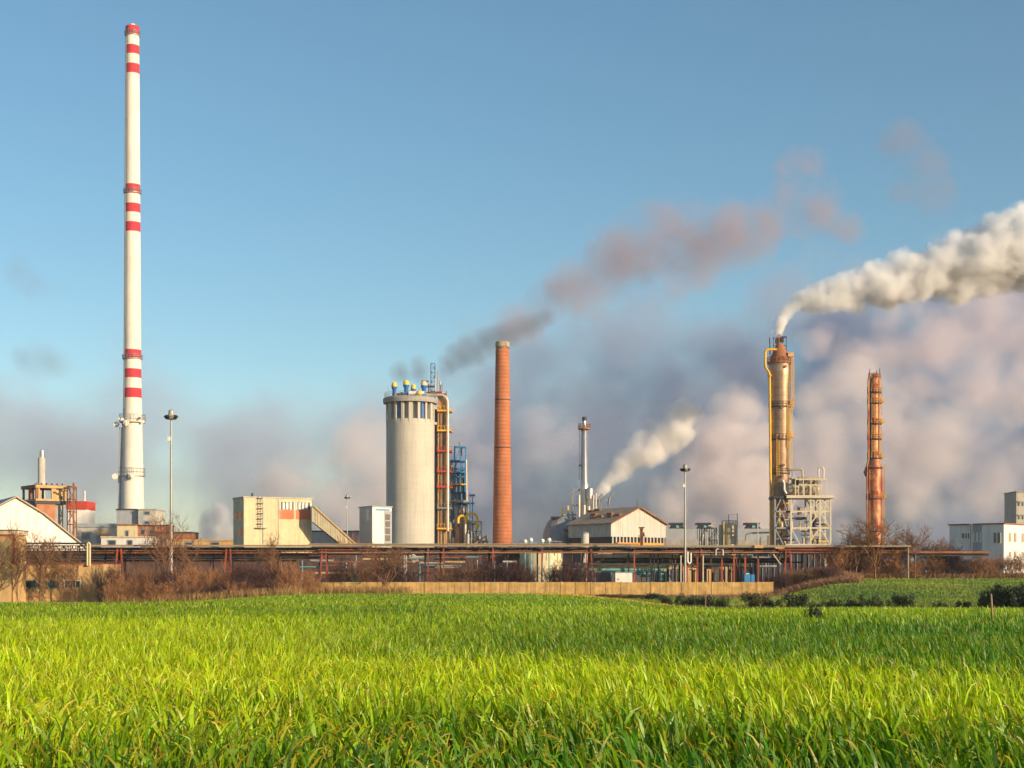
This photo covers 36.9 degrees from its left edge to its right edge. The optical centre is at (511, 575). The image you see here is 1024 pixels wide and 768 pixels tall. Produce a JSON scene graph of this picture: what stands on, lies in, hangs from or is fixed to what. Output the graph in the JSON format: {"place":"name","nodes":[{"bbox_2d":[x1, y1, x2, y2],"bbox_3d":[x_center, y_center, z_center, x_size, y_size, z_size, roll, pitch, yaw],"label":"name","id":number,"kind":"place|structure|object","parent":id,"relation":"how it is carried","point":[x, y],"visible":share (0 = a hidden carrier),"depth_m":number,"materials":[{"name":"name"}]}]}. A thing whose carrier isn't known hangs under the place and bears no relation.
{"place":"outdoors","nodes":[
{"label":"outdoors","id":0,"kind":"place"},
{"bbox_2d":[77,523,116,547],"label":"works building","id":1,"kind":"structure","parent":0,"point":[92,533],"depth_m":480.00,"materials":[{"name":"concrete"}]},
{"bbox_2d":[138,509,165,524],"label":"chimney house","id":2,"kind":"structure","parent":0,"point":[144,515],"depth_m":520.00,"materials":[{"name":"concrete"}]},
{"bbox_2d":[232,493,312,562],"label":"cream building","id":3,"kind":"structure","parent":0,"point":[257,519],"depth_m":333.42,"materials":[{"name":"paint"}]},
{"bbox_2d":[312,505,353,542],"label":"conveyor gallery","id":4,"kind":"object","parent":3,"relation":"attached to","point":[324,523],"visible":0.91,"depth_m":333.00,"materials":[{"name":"metal"}]},
{"bbox_2d":[282,553,518,581],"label":"dark yard block","id":5,"kind":"structure","parent":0,"point":[480,558],"depth_m":258.00,"materials":[{"name":"brick"}]},
{"bbox_2d":[0,0,1023,573],"label":"sky","id":6,"kind":"structure","parent":0,"point":[341,201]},
{"bbox_2d":[610,578,1023,607],"bbox_3d":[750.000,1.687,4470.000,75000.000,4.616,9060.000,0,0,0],"label":"ground","id":7,"kind":"structure","parent":0,"point":[918,587],"depth_m":186.80,"materials":[{"name":"green plant"}]},
{"bbox_2d":[0,530,28,602],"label":"tan gatehouse","id":8,"kind":"object","parent":7,"relation":"on","point":[19,594],"visible":0.62,"depth_m":184.00,"materials":[{"name":"paint"}]},
{"bbox_2d":[5,519,32,601],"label":"bare tree","id":9,"kind":"object","parent":7,"relation":"on","point":[18,561],"visible":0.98,"depth_m":181.98,"materials":[{"name":"brown plant"}]},
{"bbox_2d":[0,496,85,547],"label":"gabled white shed","id":10,"kind":"structure","parent":7,"relation":"on","point":[25,515],"depth_m":263.21,"materials":[{"name":"white"}]},
{"bbox_2d":[16,528,78,601],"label":"bare tree","id":11,"kind":"object","parent":7,"relation":"on","point":[41,554],"visible":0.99,"depth_m":182.20,"materials":[{"name":"brown plant"}]},
{"bbox_2d":[21,483,76,537],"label":"industrial building","id":12,"kind":"structure","parent":7,"relation":"on","point":[52,507],"depth_m":403.05,"materials":[{"name":"concrete"}]},
{"bbox_2d":[38,450,44,498],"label":"thin stack","id":13,"kind":"object","parent":12,"relation":"on","point":[41,468],"visible":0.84,"depth_m":519.07,"materials":[{"name":"metal"}]},
{"bbox_2d":[38,548,71,597],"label":"bare tree","id":14,"kind":"object","parent":7,"relation":"on","point":[54,574],"visible":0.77,"depth_m":185.83,"materials":[{"name":"brown plant"}]},
{"bbox_2d":[55,552,83,600],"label":"bare tree","id":15,"kind":"object","parent":7,"relation":"on","point":[70,572],"visible":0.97,"depth_m":186.47,"materials":[{"name":"brown plant"}]},
{"bbox_2d":[26,542,120,602],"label":"tan block","id":16,"kind":"structure","parent":7,"relation":"on","point":[85,591],"depth_m":190.00,"materials":[{"name":"beige concrete"}]},
{"bbox_2d":[66,501,94,536],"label":"red white store","id":17,"kind":"structure","parent":7,"relation":"on","point":[85,511],"depth_m":500.00,"materials":[{"name":"paint"}]},
{"bbox_2d":[84,553,128,601],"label":"bare shrub","id":18,"kind":"object","parent":7,"relation":"on","point":[98,586],"visible":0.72,"depth_m":185.60,"materials":[{"name":"brown plant"}]},
{"bbox_2d":[99,581,135,601],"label":"bare shrub","id":19,"kind":"object","parent":7,"relation":"on","point":[113,594],"visible":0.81,"depth_m":183.33,"materials":[{"name":"orange plant"}]},
{"bbox_2d":[116,509,137,523],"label":"grey annex","id":20,"kind":"object","parent":7,"relation":"on","point":[126,516],"visible":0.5,"depth_m":522.00,"materials":[{"name":"metal"}]},
{"bbox_2d":[116,524,138,535],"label":"flat roof store","id":21,"kind":"structure","parent":7,"relation":"on","point":[126,529],"depth_m":440.00,"materials":[{"name":"beige paint"}]},
{"bbox_2d":[106,563,149,600],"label":"bare shrub","id":22,"kind":"object","parent":7,"relation":"on","point":[124,580],"visible":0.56,"depth_m":185.01,"materials":[{"name":"orange plant"}]},
{"bbox_2d":[112,23,145,508],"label":"striped chimney","id":23,"kind":"object","parent":7,"relation":"on","point":[129,476],"visible":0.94,"depth_m":547.59,"materials":[{"name":"white paint"}]},
{"bbox_2d":[100,536,158,544],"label":"long low shed","id":24,"kind":"structure","parent":7,"relation":"on","point":[121,540],"depth_m":430.00,"materials":[{"name":"white concrete"}]},
{"bbox_2d":[115,582,154,600],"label":"bare shrub","id":25,"kind":"object","parent":7,"relation":"on","point":[132,593],"visible":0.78,"depth_m":183.56,"materials":[{"name":"brown plant"}]},
{"bbox_2d":[123,554,164,597],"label":"bare shrub","id":26,"kind":"object","parent":7,"relation":"on","point":[138,576],"visible":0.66,"depth_m":185.75,"materials":[{"name":"brown plant"}]},
{"bbox_2d":[26,550,280,592],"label":"dark left block","id":27,"kind":"structure","parent":7,"relation":"on","point":[206,566],"depth_m":258.00,"materials":[{"name":"brick"}]},
{"bbox_2d":[141,581,180,601],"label":"bare shrub","id":28,"kind":"object","parent":7,"relation":"on","point":[165,590],"visible":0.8,"depth_m":183.04,"materials":[{"name":"orange plant"}]},
{"bbox_2d":[135,510,188,574],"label":"bare tree","id":29,"kind":"object","parent":7,"relation":"on","point":[161,543],"visible":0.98,"depth_m":199.56,"materials":[{"name":"brown plant"}]},
{"bbox_2d":[147,560,187,599],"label":"bare shrub","id":30,"kind":"object","parent":7,"relation":"on","point":[167,576],"visible":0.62,"depth_m":187.26,"materials":[{"name":"brown plant"}]},
{"bbox_2d":[164,409,178,576],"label":"floodlight mast","id":31,"kind":"object","parent":7,"relation":"on","point":[170,416],"visible":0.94,"depth_m":218.84,"materials":[{"name":"grey metal"}]},
{"bbox_2d":[172,536,201,579],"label":"bare tree","id":32,"kind":"object","parent":7,"relation":"on","point":[181,551],"visible":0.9,"depth_m":204.01,"materials":[{"name":"brown plant"}]},
{"bbox_2d":[166,565,214,596],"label":"bare shrub","id":33,"kind":"object","parent":7,"relation":"on","point":[183,578],"visible":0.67,"depth_m":188.16,"materials":[{"name":"orange plant"}]},
{"bbox_2d":[167,539,232,544],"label":"flat tan shed","id":34,"kind":"structure","parent":7,"relation":"on","point":[217,542],"depth_m":400.00,"materials":[{"name":"beige concrete"}]},
{"bbox_2d":[180,559,233,592],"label":"bare shrub","id":35,"kind":"object","parent":7,"relation":"on","point":[211,573],"visible":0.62,"depth_m":189.45,"materials":[{"name":"orange plant"}]},
{"bbox_2d":[190,576,237,597],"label":"bare shrub","id":36,"kind":"object","parent":7,"relation":"on","point":[218,589],"visible":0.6,"depth_m":185.45,"materials":[{"name":"brown plant"}]},
{"bbox_2d":[72,585,413,602],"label":"dry grass","id":37,"kind":"structure","parent":7,"relation":"on","point":[358,590],"depth_m":183.82,"materials":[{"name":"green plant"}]},
{"bbox_2d":[224,556,283,589],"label":"bare shrub","id":38,"kind":"object","parent":7,"relation":"on","point":[241,577],"visible":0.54,"depth_m":189.45,"materials":[{"name":"brown plant"}]},
{"bbox_2d":[238,577,280,593],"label":"bare shrub","id":39,"kind":"object","parent":7,"relation":"on","point":[265,585],"visible":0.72,"depth_m":186.47,"materials":[{"name":"brown plant"}]},
{"bbox_2d":[255,529,281,576],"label":"bare tree","id":40,"kind":"object","parent":7,"relation":"on","point":[263,551],"visible":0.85,"depth_m":204.55,"materials":[{"name":"brown plant"}]},
{"bbox_2d":[241,561,300,591],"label":"bare shrub","id":41,"kind":"object","parent":7,"relation":"on","point":[272,575],"visible":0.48,"depth_m":191.09,"materials":[{"name":"brown plant"}]},
{"bbox_2d":[262,557,306,589],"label":"bare shrub","id":42,"kind":"object","parent":7,"relation":"on","point":[292,572],"visible":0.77,"depth_m":191.09,"materials":[{"name":"orange plant"}]},
{"bbox_2d":[288,568,327,593],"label":"bare shrub","id":43,"kind":"object","parent":7,"relation":"on","point":[309,581],"visible":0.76,"depth_m":192.92,"materials":[{"name":"orange plant"}]},
{"bbox_2d":[312,531,358,552],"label":"dark backdrop shed","id":44,"kind":"structure","parent":7,"relation":"on","point":[320,537],"depth_m":420.00,"materials":[{"name":"metal"}]},
{"bbox_2d":[316,558,366,581],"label":"bare shrub","id":45,"kind":"object","parent":7,"relation":"on","point":[335,575],"visible":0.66,"depth_m":217.07,"materials":[{"name":"brown plant"}]},
{"bbox_2d":[338,554,380,581],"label":"bare shrub","id":46,"kind":"object","parent":7,"relation":"on","point":[361,573],"visible":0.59,"depth_m":218.20,"materials":[{"name":"brown plant"}]},
{"bbox_2d":[358,506,392,542],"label":"silo annex","id":47,"kind":"object","parent":7,"relation":"on","point":[375,523],"visible":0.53,"depth_m":341.60,"materials":[{"name":"white metal"}]},
{"bbox_2d":[357,543,427,586],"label":"bare tree","id":48,"kind":"object","parent":7,"relation":"on","point":[392,564],"visible":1,"depth_m":201.86,"materials":[{"name":"brown plant"}]},
{"bbox_2d":[377,558,435,581],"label":"bare shrub","id":49,"kind":"object","parent":7,"relation":"on","point":[402,577],"visible":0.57,"depth_m":217.84,"materials":[{"name":"brown plant"}]},
{"bbox_2d":[300,554,516,581],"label":"yard pipework","id":50,"kind":"object","parent":7,"relation":"on","point":[437,558],"visible":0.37,"depth_m":243.00,"materials":[{"name":"metal"}]},
{"bbox_2d":[383,390,436,542],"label":"concrete silo","id":51,"kind":"object","parent":7,"relation":"on","point":[410,419],"visible":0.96,"depth_m":394.62,"materials":[{"name":"grey concrete"}]},
{"bbox_2d":[421,363,451,542],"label":"process tower","id":52,"kind":"structure","parent":7,"relation":"on","point":[442,452],"depth_m":402.00,"materials":[{"name":"metal"}]},
{"bbox_2d":[429,555,477,581],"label":"bare shrub","id":53,"kind":"object","parent":7,"relation":"on","point":[448,575],"visible":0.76,"depth_m":218.57,"materials":[{"name":"brown plant"}]},
{"bbox_2d":[447,442,479,542],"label":"blue steel tower","id":54,"kind":"structure","parent":7,"relation":"on","point":[460,501],"depth_m":411.84,"materials":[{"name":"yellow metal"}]},
{"bbox_2d":[457,494,488,542],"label":"pipe plant","id":55,"kind":"object","parent":7,"relation":"on","point":[469,537],"visible":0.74,"depth_m":404.76,"materials":[{"name":"grey metal"}]},
{"bbox_2d":[444,554,502,581],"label":"bare shrub","id":56,"kind":"object","parent":7,"relation":"on","point":[478,576],"visible":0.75,"depth_m":218.55,"materials":[{"name":"brown plant"}]},
{"bbox_2d":[493,341,511,542],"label":"brick chimney","id":57,"kind":"object","parent":7,"relation":"on","point":[502,515],"visible":0.79,"depth_m":398.20,"materials":[{"name":"brick"}]},
{"bbox_2d":[482,554,530,581],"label":"bare shrub","id":58,"kind":"object","parent":7,"relation":"on","point":[508,574],"visible":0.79,"depth_m":218.60,"materials":[{"name":"brown plant"}]},
{"bbox_2d":[26,543,989,591],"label":"pipe bridge","id":59,"kind":"structure","parent":7,"relation":"on","point":[589,549],"depth_m":224.90,"materials":[{"name":"metal"}]},
{"bbox_2d":[0,592,1023,767],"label":"wheat","id":60,"kind":"object","parent":7,"relation":"on","point":[437,680],"visible":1,"depth_m":11.78,"materials":[{"name":"green plant"}]},
{"bbox_2d":[295,582,772,595],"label":"boundary wall","id":61,"kind":"structure","parent":7,"relation":"on","point":[663,588],"depth_m":210.96,"materials":[{"name":"beige concrete"}]},
{"bbox_2d":[519,541,561,581],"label":"round pale tank","id":62,"kind":"object","parent":7,"relation":"on","point":[556,557],"visible":0.22,"depth_m":251.74,"materials":[{"name":"grey metal"}]},
{"bbox_2d":[535,558,574,581],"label":"bare shrub","id":63,"kind":"object","parent":7,"relation":"on","point":[552,575],"visible":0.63,"depth_m":219.51,"materials":[{"name":"brown plant"}]},
{"bbox_2d":[543,516,570,578],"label":"domed tank","id":64,"kind":"object","parent":7,"relation":"on","point":[556,529],"visible":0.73,"depth_m":395.18,"materials":[{"name":"grey metal"}]},
{"bbox_2d":[550,417,612,520],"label":"metal stack","id":65,"kind":"object","parent":7,"relation":"on","point":[586,500],"visible":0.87,"depth_m":401.13,"materials":[{"name":"metal"}]},
{"bbox_2d":[554,554,609,581],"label":"bare shrub","id":66,"kind":"object","parent":7,"relation":"on","point":[583,574],"visible":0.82,"depth_m":217.76,"materials":[{"name":"brown plant"}]},
{"bbox_2d":[551,562,669,581],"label":"teal staging","id":67,"kind":"object","parent":7,"relation":"on","point":[641,573],"visible":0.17,"depth_m":239.92,"materials":[{"name":"paint"}]},
{"bbox_2d":[566,507,669,581],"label":"gabled hall","id":68,"kind":"structure","parent":7,"relation":"on","point":[614,525],"depth_m":381.07,"materials":[{"name":"metal"}]},
{"bbox_2d":[664,523,696,554],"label":"cooling shed","id":69,"kind":"structure","parent":7,"relation":"on","point":[674,533],"depth_m":420.00,"materials":[{"name":"grey concrete"}]},
{"bbox_2d":[593,553,776,581],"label":"process risers","id":70,"kind":"object","parent":7,"relation":"on","point":[715,573],"visible":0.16,"depth_m":235.88,"materials":[{"name":"metal"}]},
{"bbox_2d":[582,590,787,597],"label":"wall foot grass","id":71,"kind":"structure","parent":7,"relation":"on","point":[736,596],"depth_m":200.58,"materials":[{"name":"green plant"}]},
{"bbox_2d":[680,464,690,581],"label":"floodlight mast","id":72,"kind":"object","parent":7,"relation":"on","point":[684,469],"visible":0.97,"depth_m":214.38,"materials":[{"name":"grey metal"}]},
{"bbox_2d":[661,565,746,581],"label":"long tan shed","id":73,"kind":"structure","parent":7,"relation":"on","point":[689,574],"depth_m":252.00,"materials":[{"name":"metal"}]},
{"bbox_2d":[699,525,717,554],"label":"pipe manifold","id":74,"kind":"object","parent":7,"relation":"on","point":[704,537],"visible":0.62,"depth_m":383.42,"materials":[{"name":"metal"}]},
{"bbox_2d":[719,513,737,554],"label":"metal tank","id":75,"kind":"object","parent":7,"relation":"on","point":[728,533],"visible":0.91,"depth_m":383.26,"materials":[{"name":"grey metal"}]},
{"bbox_2d":[738,523,769,554],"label":"cooling shed","id":76,"kind":"structure","parent":7,"relation":"on","point":[751,538],"depth_m":420.00,"materials":[{"name":"grey concrete"}]},
{"bbox_2d":[739,590,773,607],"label":"leafy bush","id":77,"kind":"object","parent":7,"relation":"on","point":[753,599],"visible":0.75,"depth_m":151.63,"materials":[{"name":"green plant"}]},
{"bbox_2d":[762,569,790,590],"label":"bare shrub","id":78,"kind":"object","parent":7,"relation":"on","point":[778,582],"visible":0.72,"depth_m":214.21,"materials":[{"name":"brown plant"}]},
{"bbox_2d":[764,334,793,544],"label":"distillation column","id":79,"kind":"structure","parent":7,"relation":"on","point":[779,369],"depth_m":378.06,"materials":[{"name":"metal"}]},
{"bbox_2d":[781,592,808,607],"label":"leafy bush","id":80,"kind":"object","parent":7,"relation":"on","point":[794,601],"visible":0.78,"depth_m":149.78,"materials":[{"name":"green plant"}]},
{"bbox_2d":[780,565,809,586],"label":"bare shrub","id":81,"kind":"object","parent":7,"relation":"on","point":[795,575],"visible":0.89,"depth_m":215.64,"materials":[{"name":"brown plant"}]},
{"bbox_2d":[593,597,997,607],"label":"hedge grass","id":82,"kind":"structure","parent":7,"relation":"on","point":[928,605],"depth_m":150.34,"materials":[{"name":"green plant"}]},
{"bbox_2d":[752,554,850,581],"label":"dark workshop","id":83,"kind":"structure","parent":7,"relation":"on","point":[806,560],"depth_m":262.00,"materials":[{"name":"metal"}]},
{"bbox_2d":[769,466,834,544],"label":"steel rack","id":84,"kind":"object","parent":7,"relation":"on","point":[804,488],"visible":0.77,"depth_m":372.79,"materials":[{"name":"metal"}]},
{"bbox_2d":[806,564,847,578],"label":"bare shrub","id":85,"kind":"object","parent":7,"relation":"on","point":[827,573],"visible":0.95,"depth_m":213.15,"materials":[{"name":"brown plant"}]},
{"bbox_2d":[809,540,858,570],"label":"bare shrub","id":86,"kind":"object","parent":7,"relation":"on","point":[841,558],"visible":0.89,"depth_m":224.68,"materials":[{"name":"orange plant"}]},
{"bbox_2d":[835,525,884,571],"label":"bare tree","id":87,"kind":"object","parent":7,"relation":"on","point":[860,542],"visible":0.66,"depth_m":225.30,"materials":[{"name":"brown plant"}]},
{"bbox_2d":[841,542,884,573],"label":"bare shrub","id":88,"kind":"object","parent":7,"relation":"on","point":[869,561],"visible":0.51,"depth_m":225.94,"materials":[{"name":"brown plant"}]},
{"bbox_2d":[703,565,1023,595],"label":"bank grass","id":89,"kind":"structure","parent":7,"relation":"on","point":[846,577],"depth_m":220.10,"materials":[{"name":"plant"}]},
{"bbox_2d":[856,594,884,607],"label":"leafy bush","id":90,"kind":"object","parent":7,"relation":"on","point":[873,602],"visible":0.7,"depth_m":147.69,"materials":[{"name":"green plant"}]},
{"bbox_2d":[838,515,904,578],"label":"bare tree","id":91,"kind":"object","parent":7,"relation":"on","point":[865,537],"visible":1,"depth_m":223.20,"materials":[{"name":"brown plant"}]},
{"bbox_2d":[863,369,885,571],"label":"rusty column","id":92,"kind":"structure","parent":7,"relation":"on","point":[873,472],"depth_m":378.62,"materials":[{"name":"metal"}]},
{"bbox_2d":[866,538,915,576],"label":"bare shrub","id":93,"kind":"object","parent":7,"relation":"on","point":[888,558],"visible":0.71,"depth_m":225.93,"materials":[{"name":"orange plant"}]},
{"bbox_2d":[886,591,914,607],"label":"leafy bush","id":94,"kind":"object","parent":7,"relation":"on","point":[903,601],"visible":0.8,"depth_m":147.79,"materials":[{"name":"green plant"}]},
{"bbox_2d":[877,561,928,576],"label":"bare shrub","id":95,"kind":"object","parent":7,"relation":"on","point":[910,570],"visible":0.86,"depth_m":225.95,"materials":[{"name":"orange plant"}]},
{"bbox_2d":[886,520,932,577],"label":"bare tree","id":96,"kind":"object","parent":7,"relation":"on","point":[910,539],"visible":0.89,"depth_m":225.51,"materials":[{"name":"brown plant"}]},
{"bbox_2d":[913,531,952,575],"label":"bare shrub","id":97,"kind":"object","parent":7,"relation":"on","point":[932,558],"visible":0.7,"depth_m":226.53,"materials":[{"name":"brown plant"}]},
{"bbox_2d":[936,539,967,575],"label":"bare shrub","id":98,"kind":"object","parent":7,"relation":"on","point":[952,560],"visible":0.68,"depth_m":227.98,"materials":[{"name":"brown plant"}]},
{"bbox_2d":[955,550,989,574],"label":"bare shrub","id":99,"kind":"object","parent":7,"relation":"on","point":[982,563],"visible":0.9,"depth_m":227.50,"materials":[{"name":"brown plant"}]},
{"bbox_2d":[948,523,1023,572],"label":"white office block","id":100,"kind":"structure","parent":7,"relation":"on","point":[999,539],"depth_m":264.87,"materials":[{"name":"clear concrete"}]},
{"bbox_2d":[1004,491,1023,523],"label":"stair tower","id":101,"kind":"structure","parent":100,"relation":"on","point":[1014,507],"depth_m":331.19,"materials":[{"name":"concrete"}]},
{"bbox_2d":[977,585,998,607],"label":"leafy bush","id":102,"kind":"object","parent":7,"relation":"on","point":[984,600],"visible":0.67,"depth_m":145.56,"materials":[{"name":"green plant"}]},
{"bbox_2d":[969,553,1008,574],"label":"bare shrub","id":103,"kind":"object","parent":7,"relation":"on","point":[993,562],"visible":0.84,"depth_m":227.99,"materials":[{"name":"orange plant"}]},
{"bbox_2d":[989,549,1023,573],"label":"bare shrub","id":104,"kind":"object","parent":7,"relation":"on","point":[1007,569],"visible":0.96,"depth_m":228.05,"materials":[{"name":"brown plant"}]},
{"bbox_2d":[992,583,1023,607],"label":"leafy bush","id":105,"kind":"object","parent":7,"relation":"on","point":[1003,600],"visible":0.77,"depth_m":144.81,"materials":[{"name":"green plant"}]},
{"bbox_2d":[1007,582,1023,607],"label":"leafy bush","id":106,"kind":"object","parent":7,"relation":"on","point":[1015,604],"visible":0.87,"depth_m":143.49,"materials":[{"name":"green plant"}]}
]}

